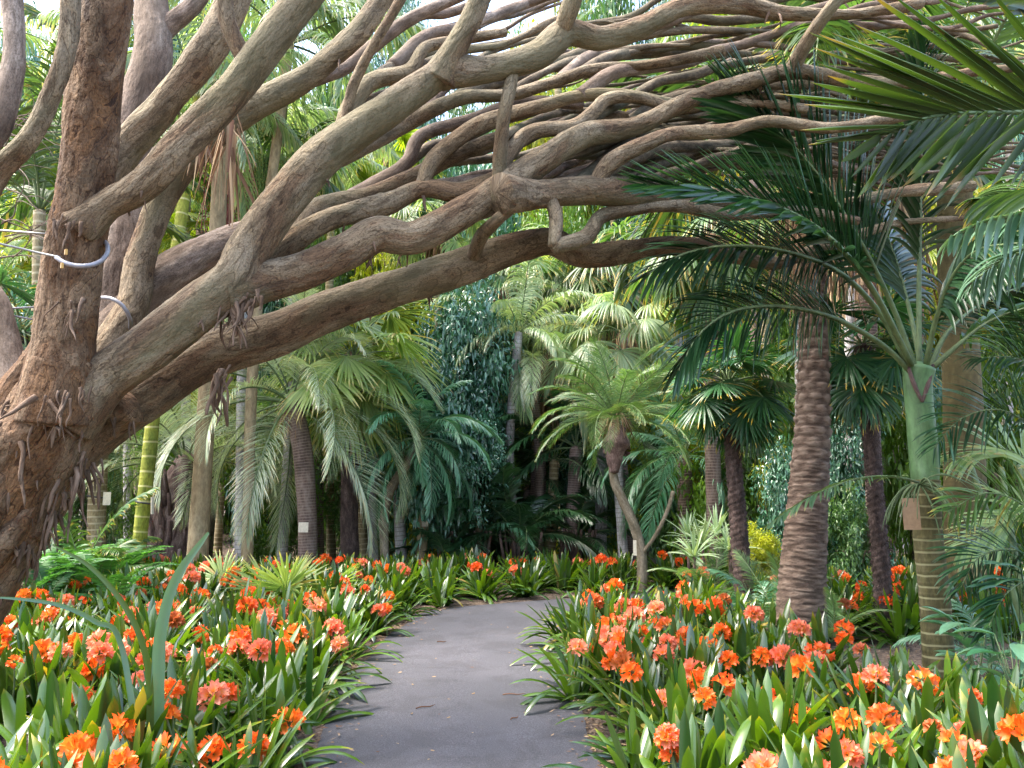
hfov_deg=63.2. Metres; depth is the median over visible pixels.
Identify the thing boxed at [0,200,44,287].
background palm
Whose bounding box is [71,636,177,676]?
clivia
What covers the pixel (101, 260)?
bracing cable
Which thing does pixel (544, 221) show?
backdrop tree
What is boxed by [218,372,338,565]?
garden shrub
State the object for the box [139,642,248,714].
clivia
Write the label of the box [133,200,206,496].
background palm
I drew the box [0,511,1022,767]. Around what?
ground
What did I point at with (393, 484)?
date palm
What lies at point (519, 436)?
red bark palm
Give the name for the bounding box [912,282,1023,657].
thicket palm
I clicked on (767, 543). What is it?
garden shrub
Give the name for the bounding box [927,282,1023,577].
garden shrub
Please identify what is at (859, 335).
background palm
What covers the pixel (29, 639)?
clivia
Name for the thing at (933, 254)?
background palm
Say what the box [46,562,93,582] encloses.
fern
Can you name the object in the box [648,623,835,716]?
clivia
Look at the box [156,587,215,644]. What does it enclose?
clivia
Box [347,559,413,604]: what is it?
clivia
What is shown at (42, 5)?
sky
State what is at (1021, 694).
clivia
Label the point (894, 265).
crownshaft palm
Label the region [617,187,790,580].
skirted palm
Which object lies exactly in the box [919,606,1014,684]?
broadleaf plant
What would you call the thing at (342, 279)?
backdrop tree
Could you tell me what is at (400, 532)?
pale stem palm
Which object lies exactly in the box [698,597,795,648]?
clivia
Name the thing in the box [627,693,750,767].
clivia
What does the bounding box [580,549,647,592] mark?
clivia
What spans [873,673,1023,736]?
clivia
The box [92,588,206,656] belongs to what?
clivia
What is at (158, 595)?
clivia
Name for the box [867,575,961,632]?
clivia
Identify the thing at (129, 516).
garden shrub
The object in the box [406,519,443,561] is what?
garden shrub
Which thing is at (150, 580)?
clivia
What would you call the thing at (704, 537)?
dracaena
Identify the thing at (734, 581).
clumping palm
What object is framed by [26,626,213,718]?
clivia
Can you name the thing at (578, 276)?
skirted palm
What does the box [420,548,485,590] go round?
clivia
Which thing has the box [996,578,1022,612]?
clivia
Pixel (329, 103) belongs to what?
backdrop tree
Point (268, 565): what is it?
clivia
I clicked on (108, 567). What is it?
fern
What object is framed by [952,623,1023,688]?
broadleaf plant
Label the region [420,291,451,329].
background palm
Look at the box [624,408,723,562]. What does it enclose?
garden shrub
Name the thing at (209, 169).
background palm
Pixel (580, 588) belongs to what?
clivia
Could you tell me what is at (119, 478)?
backdrop tree
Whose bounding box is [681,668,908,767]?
clivia
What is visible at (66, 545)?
fern
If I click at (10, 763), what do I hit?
clivia
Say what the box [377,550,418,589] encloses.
clivia
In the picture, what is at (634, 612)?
clivia
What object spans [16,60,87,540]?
background palm
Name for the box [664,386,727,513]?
garden shrub
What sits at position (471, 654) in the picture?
path
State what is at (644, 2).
backdrop tree
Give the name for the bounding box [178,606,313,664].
clivia
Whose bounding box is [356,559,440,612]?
clivia
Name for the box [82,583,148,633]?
clivia
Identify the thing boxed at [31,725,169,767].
clivia
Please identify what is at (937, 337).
backdrop tree
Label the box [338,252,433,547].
backdrop tree
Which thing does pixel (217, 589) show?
clivia
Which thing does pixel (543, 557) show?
clivia
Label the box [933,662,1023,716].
clivia
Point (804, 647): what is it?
clivia
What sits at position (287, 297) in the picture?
background palm
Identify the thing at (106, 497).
plant label
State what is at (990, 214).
overhanging palm
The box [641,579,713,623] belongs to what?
clivia
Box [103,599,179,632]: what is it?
clivia
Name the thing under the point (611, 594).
clivia
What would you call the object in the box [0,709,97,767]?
clivia
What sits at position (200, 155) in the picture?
dead frond
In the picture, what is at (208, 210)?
backdrop tree
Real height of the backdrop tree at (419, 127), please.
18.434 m
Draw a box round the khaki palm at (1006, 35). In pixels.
[778,0,1023,614]
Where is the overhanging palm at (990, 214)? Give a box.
[782,0,1023,309]
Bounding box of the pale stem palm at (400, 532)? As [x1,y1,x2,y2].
[360,415,442,563]
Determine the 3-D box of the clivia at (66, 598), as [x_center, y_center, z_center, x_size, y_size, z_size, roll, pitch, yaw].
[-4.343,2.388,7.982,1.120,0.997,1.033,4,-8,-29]
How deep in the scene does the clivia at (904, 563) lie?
11.83 m
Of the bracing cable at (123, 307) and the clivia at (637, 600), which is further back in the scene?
the clivia at (637, 600)
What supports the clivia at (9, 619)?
on the ground
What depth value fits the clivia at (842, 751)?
3.50 m
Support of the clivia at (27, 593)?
on the ground
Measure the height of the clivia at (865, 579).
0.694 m
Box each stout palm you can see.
[492,412,614,558]
[500,378,668,559]
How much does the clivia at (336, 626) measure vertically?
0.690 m
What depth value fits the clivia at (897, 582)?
9.63 m
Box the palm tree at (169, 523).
[46,391,319,563]
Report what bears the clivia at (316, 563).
on the ground
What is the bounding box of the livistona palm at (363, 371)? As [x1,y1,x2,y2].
[260,294,453,562]
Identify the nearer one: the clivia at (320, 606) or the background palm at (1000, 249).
the clivia at (320, 606)
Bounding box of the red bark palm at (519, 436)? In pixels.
[472,430,594,554]
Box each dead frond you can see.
[182,144,214,189]
[194,114,258,226]
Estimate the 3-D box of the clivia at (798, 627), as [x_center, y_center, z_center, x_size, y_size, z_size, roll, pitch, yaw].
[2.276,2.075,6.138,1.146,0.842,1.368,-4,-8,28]
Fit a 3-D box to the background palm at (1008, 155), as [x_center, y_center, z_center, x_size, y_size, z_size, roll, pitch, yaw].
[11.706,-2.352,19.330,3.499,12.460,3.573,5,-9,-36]
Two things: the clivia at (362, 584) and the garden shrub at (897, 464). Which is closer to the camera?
the clivia at (362, 584)
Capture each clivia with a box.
[0,624,16,656]
[0,637,107,728]
[0,667,208,767]
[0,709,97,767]
[0,734,48,767]
[2,610,48,642]
[3,601,82,655]
[5,715,70,761]
[8,616,18,628]
[8,655,38,719]
[10,580,49,614]
[13,591,102,628]
[14,600,113,637]
[15,626,59,676]
[17,623,110,733]
[19,580,117,627]
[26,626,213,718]
[26,670,220,736]
[26,673,229,767]
[31,607,101,637]
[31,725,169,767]
[35,583,66,609]
[43,576,86,608]
[47,604,125,636]
[58,713,256,767]
[64,749,77,767]
[66,587,123,614]
[67,571,127,598]
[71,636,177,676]
[76,584,125,615]
[77,607,234,678]
[81,567,183,610]
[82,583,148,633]
[90,651,276,767]
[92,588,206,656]
[93,596,210,674]
[93,640,237,718]
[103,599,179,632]
[107,562,181,599]
[129,561,218,600]
[135,584,162,604]
[137,579,213,610]
[138,552,178,575]
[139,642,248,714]
[149,553,181,573]
[151,581,226,626]
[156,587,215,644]
[161,569,234,600]
[162,707,331,767]
[165,567,191,575]
[165,625,275,688]
[174,560,204,572]
[175,552,205,561]
[175,670,364,767]
[177,661,320,757]
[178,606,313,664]
[178,608,235,667]
[185,589,279,648]
[186,608,341,699]
[189,582,234,617]
[191,575,287,632]
[194,553,222,567]
[200,558,248,573]
[205,634,375,756]
[208,623,360,734]
[218,580,280,603]
[219,572,273,601]
[221,561,276,597]
[239,598,355,663]
[240,557,285,578]
[248,579,345,626]
[249,555,278,571]
[260,554,293,569]
[265,553,298,569]
[266,581,311,618]
[269,613,391,702]
[271,573,341,620]
[283,611,381,678]
[286,583,374,637]
[293,579,394,630]
[295,551,334,568]
[305,558,331,573]
[306,564,352,609]
[307,568,368,602]
[316,561,360,585]
[327,550,364,574]
[327,557,376,581]
[327,605,403,664]
[328,559,384,582]
[339,583,411,625]
[341,573,404,604]
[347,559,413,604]
[349,590,422,641]
[354,552,374,571]
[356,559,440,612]
[360,553,424,602]
[375,576,439,619]
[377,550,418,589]
[379,558,433,607]
[392,554,421,590]
[406,563,472,607]
[407,552,433,580]
[407,553,482,604]
[416,552,467,595]
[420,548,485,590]
[452,555,507,594]
[453,553,535,603]
[456,544,494,580]
[493,550,527,582]
[495,554,549,588]
[497,559,551,599]
[498,557,568,593]
[510,592,658,670]
[510,617,635,715]
[515,592,608,649]
[527,548,569,577]
[535,546,605,591]
[540,695,744,767]
[541,588,633,626]
[543,583,662,651]
[543,602,659,671]
[549,579,606,622]
[553,614,670,689]
[553,629,679,728]
[555,649,705,749]
[561,557,624,597]
[572,552,606,583]
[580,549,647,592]
[583,576,657,614]
[589,546,653,585]
[590,654,740,765]
[597,590,666,620]
[598,622,755,729]
[616,617,768,682]
[626,552,654,583]
[626,554,686,592]
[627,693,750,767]
[635,548,686,589]
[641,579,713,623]
[643,588,679,617]
[645,604,719,637]
[645,609,714,673]
[646,598,730,630]
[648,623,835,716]
[652,587,748,637]
[655,577,766,624]
[662,566,733,596]
[665,553,716,587]
[676,587,747,609]
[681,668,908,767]
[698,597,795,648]
[698,610,755,649]
[698,654,857,761]
[699,587,789,640]
[710,556,733,589]
[714,569,771,606]
[714,615,798,652]
[719,641,857,745]
[734,629,852,701]
[735,613,811,647]
[742,748,849,767]
[750,607,875,699]
[760,696,938,767]
[761,727,869,767]
[780,647,902,742]
[791,653,957,750]
[826,564,871,600]
[827,567,870,601]
[827,583,893,638]
[827,587,893,646]
[828,577,873,623]
[828,639,940,702]
[848,566,872,602]
[851,580,968,648]
[852,692,964,767]
[859,565,907,603]
[863,574,977,618]
[864,572,913,607]
[866,684,1023,767]
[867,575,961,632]
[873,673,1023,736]
[883,730,997,767]
[888,645,1023,724]
[890,553,900,565]
[891,554,912,579]
[892,758,897,767]
[897,563,916,579]
[911,745,966,767]
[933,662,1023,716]
[948,573,1023,643]
[960,681,1023,710]
[965,587,1023,627]
[979,740,1023,767]
[993,565,1010,579]
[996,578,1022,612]
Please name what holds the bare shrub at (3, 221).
on the ground
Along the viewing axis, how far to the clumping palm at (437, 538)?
14.39 m
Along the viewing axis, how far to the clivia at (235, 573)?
9.67 m
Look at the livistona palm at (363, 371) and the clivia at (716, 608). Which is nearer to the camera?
the clivia at (716, 608)
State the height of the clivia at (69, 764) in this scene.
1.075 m
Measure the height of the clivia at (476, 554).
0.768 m
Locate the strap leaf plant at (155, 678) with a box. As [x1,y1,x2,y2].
[0,532,208,747]
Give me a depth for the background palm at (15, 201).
18.36 m
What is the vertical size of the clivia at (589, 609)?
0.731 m
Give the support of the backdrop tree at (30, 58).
on the ground
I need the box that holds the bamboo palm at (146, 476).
[36,0,308,575]
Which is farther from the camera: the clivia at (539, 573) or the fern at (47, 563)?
the clivia at (539, 573)
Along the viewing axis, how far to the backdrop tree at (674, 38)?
28.54 m
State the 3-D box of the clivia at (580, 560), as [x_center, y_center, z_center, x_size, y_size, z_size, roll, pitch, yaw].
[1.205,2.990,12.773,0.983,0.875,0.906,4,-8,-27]
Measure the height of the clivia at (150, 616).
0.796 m
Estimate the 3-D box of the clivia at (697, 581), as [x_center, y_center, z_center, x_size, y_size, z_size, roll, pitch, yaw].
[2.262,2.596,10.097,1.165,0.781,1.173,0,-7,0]
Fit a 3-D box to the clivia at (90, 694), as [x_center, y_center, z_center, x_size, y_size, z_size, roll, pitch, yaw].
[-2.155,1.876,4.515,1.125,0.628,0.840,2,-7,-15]
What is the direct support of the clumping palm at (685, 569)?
on the ground
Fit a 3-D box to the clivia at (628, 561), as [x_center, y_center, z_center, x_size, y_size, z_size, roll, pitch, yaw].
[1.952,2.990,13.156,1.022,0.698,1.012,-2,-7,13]
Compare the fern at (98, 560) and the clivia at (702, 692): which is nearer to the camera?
the clivia at (702, 692)
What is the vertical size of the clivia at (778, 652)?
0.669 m
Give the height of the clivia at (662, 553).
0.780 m
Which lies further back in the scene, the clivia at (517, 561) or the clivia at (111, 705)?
the clivia at (517, 561)
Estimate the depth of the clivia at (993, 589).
8.91 m
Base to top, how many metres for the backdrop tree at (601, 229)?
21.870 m
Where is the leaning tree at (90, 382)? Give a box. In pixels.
[0,0,1023,626]
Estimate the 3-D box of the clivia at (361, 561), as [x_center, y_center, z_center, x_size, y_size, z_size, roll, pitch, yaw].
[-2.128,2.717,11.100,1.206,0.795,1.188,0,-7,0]
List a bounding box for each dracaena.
[661,508,711,583]
[667,523,718,573]
[672,513,724,565]
[688,504,729,582]
[705,518,764,604]
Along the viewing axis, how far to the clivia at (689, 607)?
7.29 m
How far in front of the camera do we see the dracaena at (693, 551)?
10.39 m
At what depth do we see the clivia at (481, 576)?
11.15 m
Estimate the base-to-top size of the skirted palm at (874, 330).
8.033 m
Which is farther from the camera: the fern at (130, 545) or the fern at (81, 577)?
the fern at (130, 545)
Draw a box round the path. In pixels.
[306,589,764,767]
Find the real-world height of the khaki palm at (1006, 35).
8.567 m
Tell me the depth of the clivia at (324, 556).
12.16 m
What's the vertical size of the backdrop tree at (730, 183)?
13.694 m
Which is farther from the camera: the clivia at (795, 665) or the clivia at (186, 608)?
the clivia at (186, 608)
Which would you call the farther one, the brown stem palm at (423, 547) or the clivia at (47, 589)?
the brown stem palm at (423, 547)
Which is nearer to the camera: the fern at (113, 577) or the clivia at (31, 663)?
the clivia at (31, 663)
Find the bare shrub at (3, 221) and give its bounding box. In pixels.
[0,83,60,259]
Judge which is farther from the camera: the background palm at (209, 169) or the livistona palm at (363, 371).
the background palm at (209, 169)
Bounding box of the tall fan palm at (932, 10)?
[734,0,990,273]
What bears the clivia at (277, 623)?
on the ground
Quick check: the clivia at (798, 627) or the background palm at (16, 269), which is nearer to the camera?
the clivia at (798, 627)
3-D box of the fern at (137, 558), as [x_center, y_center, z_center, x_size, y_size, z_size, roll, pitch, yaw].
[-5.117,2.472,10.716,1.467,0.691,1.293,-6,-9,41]
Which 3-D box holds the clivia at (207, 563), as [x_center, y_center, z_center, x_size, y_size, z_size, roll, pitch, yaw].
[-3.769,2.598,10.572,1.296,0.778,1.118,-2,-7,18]
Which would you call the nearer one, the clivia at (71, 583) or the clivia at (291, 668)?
the clivia at (291, 668)
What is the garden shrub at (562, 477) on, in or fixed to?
on the ground
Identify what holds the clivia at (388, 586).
on the ground
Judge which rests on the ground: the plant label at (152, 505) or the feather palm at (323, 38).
the feather palm at (323, 38)
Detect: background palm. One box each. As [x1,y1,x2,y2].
[0,5,58,106]
[0,174,46,259]
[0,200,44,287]
[0,203,16,217]
[0,239,31,306]
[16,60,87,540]
[17,203,50,226]
[57,104,191,538]
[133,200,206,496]
[158,209,209,253]
[161,100,261,452]
[166,131,301,553]
[190,52,319,555]
[237,118,364,562]
[246,95,409,557]
[247,106,326,538]
[258,313,401,555]
[336,129,446,324]
[381,332,463,546]
[384,199,497,526]
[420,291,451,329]
[431,257,599,556]
[473,310,596,555]
[481,4,598,551]
[551,297,681,557]
[562,80,616,527]
[616,59,708,554]
[649,0,729,486]
[654,286,733,541]
[683,14,778,509]
[686,21,774,389]
[698,170,741,531]
[795,327,797,425]
[844,20,853,468]
[848,4,983,504]
[898,80,988,551]
[913,223,1000,297]
[922,203,923,351]
[931,0,1009,89]
[977,29,1023,551]
[980,231,1023,424]
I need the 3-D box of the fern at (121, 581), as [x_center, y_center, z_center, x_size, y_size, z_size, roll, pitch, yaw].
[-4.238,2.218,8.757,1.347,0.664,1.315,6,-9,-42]
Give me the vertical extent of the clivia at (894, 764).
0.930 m
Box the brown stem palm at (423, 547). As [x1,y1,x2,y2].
[359,404,488,561]
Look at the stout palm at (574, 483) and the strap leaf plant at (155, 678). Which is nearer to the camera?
the strap leaf plant at (155, 678)
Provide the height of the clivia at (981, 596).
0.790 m
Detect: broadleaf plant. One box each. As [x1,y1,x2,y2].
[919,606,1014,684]
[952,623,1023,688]
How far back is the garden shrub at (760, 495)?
12.34 m
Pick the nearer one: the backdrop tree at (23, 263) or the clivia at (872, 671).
the clivia at (872, 671)
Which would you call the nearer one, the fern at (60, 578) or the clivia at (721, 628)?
the clivia at (721, 628)
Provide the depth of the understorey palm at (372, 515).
14.37 m
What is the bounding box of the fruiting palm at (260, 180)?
[127,68,344,565]
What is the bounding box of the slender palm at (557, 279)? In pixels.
[482,223,596,530]
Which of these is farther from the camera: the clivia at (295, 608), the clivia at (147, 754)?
the clivia at (295, 608)
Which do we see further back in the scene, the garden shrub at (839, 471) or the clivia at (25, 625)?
the garden shrub at (839, 471)
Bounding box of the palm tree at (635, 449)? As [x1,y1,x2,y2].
[575,287,689,559]
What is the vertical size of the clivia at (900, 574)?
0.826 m
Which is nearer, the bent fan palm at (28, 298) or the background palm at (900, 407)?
the bent fan palm at (28, 298)
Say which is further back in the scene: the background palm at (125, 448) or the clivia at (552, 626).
the background palm at (125, 448)
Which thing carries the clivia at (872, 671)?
on the ground
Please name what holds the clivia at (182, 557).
on the ground
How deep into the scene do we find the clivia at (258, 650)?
5.55 m
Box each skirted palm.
[435,227,569,559]
[539,216,676,562]
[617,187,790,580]
[793,3,984,564]
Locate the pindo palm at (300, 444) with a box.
[153,286,442,563]
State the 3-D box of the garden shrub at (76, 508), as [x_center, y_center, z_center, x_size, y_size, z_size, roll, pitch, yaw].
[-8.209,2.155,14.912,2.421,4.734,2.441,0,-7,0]
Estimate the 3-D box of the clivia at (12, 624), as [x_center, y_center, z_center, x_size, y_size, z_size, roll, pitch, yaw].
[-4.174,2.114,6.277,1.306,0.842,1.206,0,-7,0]
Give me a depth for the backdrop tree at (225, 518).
27.08 m
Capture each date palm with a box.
[350,360,502,557]
[528,336,704,591]
[607,0,1023,643]
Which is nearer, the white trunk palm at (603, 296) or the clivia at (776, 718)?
the clivia at (776, 718)
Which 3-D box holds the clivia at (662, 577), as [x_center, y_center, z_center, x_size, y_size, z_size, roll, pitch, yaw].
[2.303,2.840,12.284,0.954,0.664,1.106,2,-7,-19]
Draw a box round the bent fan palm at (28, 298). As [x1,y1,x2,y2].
[0,263,37,591]
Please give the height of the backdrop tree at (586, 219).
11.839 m
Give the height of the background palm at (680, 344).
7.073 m
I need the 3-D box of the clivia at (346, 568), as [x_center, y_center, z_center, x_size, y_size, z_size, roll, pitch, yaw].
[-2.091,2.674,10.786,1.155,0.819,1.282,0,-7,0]
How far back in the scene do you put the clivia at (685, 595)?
8.12 m
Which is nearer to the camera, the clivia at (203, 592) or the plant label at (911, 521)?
the plant label at (911, 521)
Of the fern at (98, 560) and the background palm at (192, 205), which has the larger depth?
the background palm at (192, 205)
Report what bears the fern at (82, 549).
on the ground
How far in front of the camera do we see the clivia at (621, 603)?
7.62 m
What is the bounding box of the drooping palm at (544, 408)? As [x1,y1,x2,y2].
[466,303,638,562]
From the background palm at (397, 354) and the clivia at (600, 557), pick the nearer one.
the clivia at (600, 557)
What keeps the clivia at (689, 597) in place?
on the ground
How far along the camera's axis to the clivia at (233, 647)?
6.04 m
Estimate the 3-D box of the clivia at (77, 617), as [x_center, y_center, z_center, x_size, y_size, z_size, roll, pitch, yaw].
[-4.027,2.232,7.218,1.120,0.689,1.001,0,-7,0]
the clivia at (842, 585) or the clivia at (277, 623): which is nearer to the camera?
the clivia at (277, 623)
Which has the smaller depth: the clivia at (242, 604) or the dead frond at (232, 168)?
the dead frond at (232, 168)
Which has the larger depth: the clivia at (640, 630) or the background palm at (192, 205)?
the background palm at (192, 205)
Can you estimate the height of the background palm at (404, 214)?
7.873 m
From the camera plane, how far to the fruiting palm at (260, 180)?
14.44 m
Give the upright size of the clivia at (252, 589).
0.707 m
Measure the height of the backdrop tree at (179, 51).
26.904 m
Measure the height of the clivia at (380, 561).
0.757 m
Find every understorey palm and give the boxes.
[309,408,392,560]
[367,448,379,561]
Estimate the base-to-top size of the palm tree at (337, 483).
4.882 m
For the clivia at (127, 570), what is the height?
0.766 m
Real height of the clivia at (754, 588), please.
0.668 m
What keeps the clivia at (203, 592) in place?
on the ground
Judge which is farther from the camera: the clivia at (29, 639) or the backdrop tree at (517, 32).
the backdrop tree at (517, 32)
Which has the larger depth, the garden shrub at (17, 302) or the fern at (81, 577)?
the garden shrub at (17, 302)
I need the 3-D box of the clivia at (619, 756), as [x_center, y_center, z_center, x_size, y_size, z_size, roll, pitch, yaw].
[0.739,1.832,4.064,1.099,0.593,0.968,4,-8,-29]
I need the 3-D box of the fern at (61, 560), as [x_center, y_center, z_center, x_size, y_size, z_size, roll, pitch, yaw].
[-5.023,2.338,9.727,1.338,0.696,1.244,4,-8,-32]
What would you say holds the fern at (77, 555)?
on the ground
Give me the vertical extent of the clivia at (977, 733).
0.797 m
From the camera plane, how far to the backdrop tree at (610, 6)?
34.79 m
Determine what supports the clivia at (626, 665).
on the ground
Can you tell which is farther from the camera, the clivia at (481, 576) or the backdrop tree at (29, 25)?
the backdrop tree at (29, 25)
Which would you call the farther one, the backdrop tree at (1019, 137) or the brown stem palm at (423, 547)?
the backdrop tree at (1019, 137)
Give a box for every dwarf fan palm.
[181,550,249,597]
[217,551,333,601]
[294,556,375,600]
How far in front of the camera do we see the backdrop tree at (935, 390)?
21.88 m
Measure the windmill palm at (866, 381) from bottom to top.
3.724 m
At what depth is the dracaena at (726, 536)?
10.61 m
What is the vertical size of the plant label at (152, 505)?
0.234 m
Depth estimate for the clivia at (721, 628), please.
6.63 m
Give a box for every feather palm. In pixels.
[0,3,285,547]
[0,29,198,588]
[168,0,425,565]
[586,385,746,557]
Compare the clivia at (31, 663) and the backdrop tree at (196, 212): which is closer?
the clivia at (31, 663)
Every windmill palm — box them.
[660,321,796,622]
[772,287,962,637]
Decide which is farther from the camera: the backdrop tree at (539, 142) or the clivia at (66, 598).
the backdrop tree at (539, 142)
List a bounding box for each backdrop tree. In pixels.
[0,13,46,250]
[0,188,32,330]
[0,189,13,264]
[1,0,49,64]
[72,233,166,543]
[107,193,209,538]
[140,176,234,505]
[170,0,211,207]
[189,10,272,532]
[223,0,279,523]
[225,290,307,543]
[293,8,376,528]
[301,91,390,544]
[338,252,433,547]
[368,35,433,269]
[369,0,448,139]
[374,124,465,335]
[419,130,528,528]
[423,54,496,236]
[479,0,554,144]
[491,0,604,233]
[502,205,596,529]
[563,205,641,515]
[577,0,645,78]
[588,205,638,508]
[604,175,720,544]
[608,0,677,74]
[658,23,738,233]
[691,168,785,527]
[739,171,839,448]
[779,263,890,532]
[882,279,942,530]
[890,165,1020,451]
[969,4,1023,250]
[980,309,1023,542]
[1007,15,1022,49]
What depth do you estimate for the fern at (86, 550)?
10.75 m
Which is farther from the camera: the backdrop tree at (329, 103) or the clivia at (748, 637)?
the backdrop tree at (329, 103)
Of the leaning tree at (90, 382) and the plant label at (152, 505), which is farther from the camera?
the plant label at (152, 505)
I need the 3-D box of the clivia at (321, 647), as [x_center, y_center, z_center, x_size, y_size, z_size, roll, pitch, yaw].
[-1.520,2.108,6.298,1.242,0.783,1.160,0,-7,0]
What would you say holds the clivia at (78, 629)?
on the ground
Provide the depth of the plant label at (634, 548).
11.90 m
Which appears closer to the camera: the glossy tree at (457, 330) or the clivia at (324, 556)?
the clivia at (324, 556)
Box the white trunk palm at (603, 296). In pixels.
[500,259,689,552]
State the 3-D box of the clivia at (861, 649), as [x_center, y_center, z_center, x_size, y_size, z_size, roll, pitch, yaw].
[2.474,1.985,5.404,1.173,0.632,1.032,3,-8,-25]
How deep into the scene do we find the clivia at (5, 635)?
6.03 m
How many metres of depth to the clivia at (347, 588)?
8.48 m
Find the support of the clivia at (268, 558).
on the ground
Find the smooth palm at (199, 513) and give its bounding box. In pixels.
[38,0,406,563]
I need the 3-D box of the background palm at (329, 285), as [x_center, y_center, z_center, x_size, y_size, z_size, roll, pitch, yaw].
[-4.275,-1.673,18.246,4.213,10.848,4.174,0,-7,0]
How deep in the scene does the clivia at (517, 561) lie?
12.52 m
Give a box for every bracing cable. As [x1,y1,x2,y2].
[0,229,109,268]
[13,296,132,329]
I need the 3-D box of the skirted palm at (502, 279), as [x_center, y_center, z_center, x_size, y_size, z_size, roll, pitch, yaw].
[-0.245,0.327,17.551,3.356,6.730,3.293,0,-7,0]
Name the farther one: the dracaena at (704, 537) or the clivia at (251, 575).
the dracaena at (704, 537)
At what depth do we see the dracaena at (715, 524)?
11.12 m
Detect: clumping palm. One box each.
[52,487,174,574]
[389,513,487,567]
[409,479,535,561]
[437,462,611,568]
[496,470,653,569]
[646,535,769,596]
[702,547,879,641]
[705,568,777,625]
[765,586,895,642]
[892,598,1023,682]
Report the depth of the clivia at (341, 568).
10.22 m
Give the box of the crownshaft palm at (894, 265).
[616,11,1023,679]
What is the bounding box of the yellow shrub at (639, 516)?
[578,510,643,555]
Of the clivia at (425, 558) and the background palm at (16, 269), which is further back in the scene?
the background palm at (16, 269)
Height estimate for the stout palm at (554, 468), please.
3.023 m
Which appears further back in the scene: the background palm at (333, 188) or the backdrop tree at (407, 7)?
the backdrop tree at (407, 7)
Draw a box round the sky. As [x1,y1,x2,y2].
[0,0,974,175]
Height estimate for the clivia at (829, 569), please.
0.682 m
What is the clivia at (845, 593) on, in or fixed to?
on the ground
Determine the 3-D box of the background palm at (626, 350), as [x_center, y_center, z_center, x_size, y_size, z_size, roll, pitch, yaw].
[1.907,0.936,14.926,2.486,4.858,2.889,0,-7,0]
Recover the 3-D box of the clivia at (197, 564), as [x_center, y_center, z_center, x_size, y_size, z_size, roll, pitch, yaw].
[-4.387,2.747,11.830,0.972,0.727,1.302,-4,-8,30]
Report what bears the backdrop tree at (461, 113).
on the ground
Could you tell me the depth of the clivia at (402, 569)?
10.72 m
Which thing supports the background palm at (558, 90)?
on the ground
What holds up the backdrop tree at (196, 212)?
on the ground
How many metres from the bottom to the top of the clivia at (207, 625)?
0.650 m
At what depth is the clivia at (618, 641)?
5.60 m
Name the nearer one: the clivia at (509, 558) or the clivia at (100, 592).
the clivia at (100, 592)
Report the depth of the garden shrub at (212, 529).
16.29 m
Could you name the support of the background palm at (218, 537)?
on the ground
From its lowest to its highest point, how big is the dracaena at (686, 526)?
1.212 m
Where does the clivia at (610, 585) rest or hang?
on the ground
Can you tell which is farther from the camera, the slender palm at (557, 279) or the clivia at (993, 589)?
the slender palm at (557, 279)
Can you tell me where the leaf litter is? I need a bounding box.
[286,606,1019,767]
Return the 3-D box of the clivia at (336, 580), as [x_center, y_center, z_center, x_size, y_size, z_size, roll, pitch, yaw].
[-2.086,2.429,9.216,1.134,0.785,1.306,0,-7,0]
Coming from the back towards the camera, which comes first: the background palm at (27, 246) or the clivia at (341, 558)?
the background palm at (27, 246)
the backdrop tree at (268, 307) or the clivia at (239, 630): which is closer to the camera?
the clivia at (239, 630)
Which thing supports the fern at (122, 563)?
on the ground
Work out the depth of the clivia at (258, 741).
3.87 m
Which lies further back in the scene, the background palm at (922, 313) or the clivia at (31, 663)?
the background palm at (922, 313)
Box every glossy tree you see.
[382,273,524,559]
[418,403,514,553]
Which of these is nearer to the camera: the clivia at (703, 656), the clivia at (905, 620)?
the clivia at (703, 656)
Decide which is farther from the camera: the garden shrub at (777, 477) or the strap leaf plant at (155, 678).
the garden shrub at (777, 477)
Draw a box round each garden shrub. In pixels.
[0,251,60,548]
[47,440,128,548]
[110,391,215,557]
[173,374,236,560]
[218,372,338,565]
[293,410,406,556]
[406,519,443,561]
[471,465,530,562]
[518,419,610,555]
[553,380,643,557]
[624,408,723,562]
[662,350,796,577]
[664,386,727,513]
[747,520,781,592]
[748,421,793,592]
[748,439,831,510]
[827,405,903,574]
[827,480,871,590]
[854,290,943,566]
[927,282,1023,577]
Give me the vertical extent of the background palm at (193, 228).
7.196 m
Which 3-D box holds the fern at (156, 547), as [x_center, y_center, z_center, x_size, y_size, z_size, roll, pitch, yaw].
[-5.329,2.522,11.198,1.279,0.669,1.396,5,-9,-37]
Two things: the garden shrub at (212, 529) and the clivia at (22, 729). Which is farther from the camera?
the garden shrub at (212, 529)
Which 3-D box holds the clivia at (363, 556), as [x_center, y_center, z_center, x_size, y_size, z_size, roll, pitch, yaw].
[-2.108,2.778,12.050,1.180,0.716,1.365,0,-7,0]
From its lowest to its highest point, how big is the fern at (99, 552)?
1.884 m
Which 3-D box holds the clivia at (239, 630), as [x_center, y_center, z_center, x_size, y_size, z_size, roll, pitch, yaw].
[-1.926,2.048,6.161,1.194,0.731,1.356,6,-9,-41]
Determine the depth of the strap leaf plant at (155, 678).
3.94 m
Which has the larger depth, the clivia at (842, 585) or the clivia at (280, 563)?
the clivia at (280, 563)
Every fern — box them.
[20,563,94,609]
[21,556,93,610]
[29,557,108,595]
[39,553,75,559]
[39,559,116,585]
[40,552,96,593]
[42,549,74,559]
[45,558,89,593]
[45,560,86,609]
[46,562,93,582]
[48,553,94,587]
[49,559,96,599]
[50,562,169,601]
[51,544,119,552]
[51,546,119,558]
[52,543,144,575]
[57,562,178,619]
[58,549,153,578]
[89,539,166,549]
[93,546,143,572]
[95,546,164,576]
[102,545,165,576]
[121,546,173,558]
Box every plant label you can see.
[86,492,110,504]
[135,497,153,513]
[298,522,308,531]
[422,520,427,526]
[633,540,636,555]
[901,498,921,529]
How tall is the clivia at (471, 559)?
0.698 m

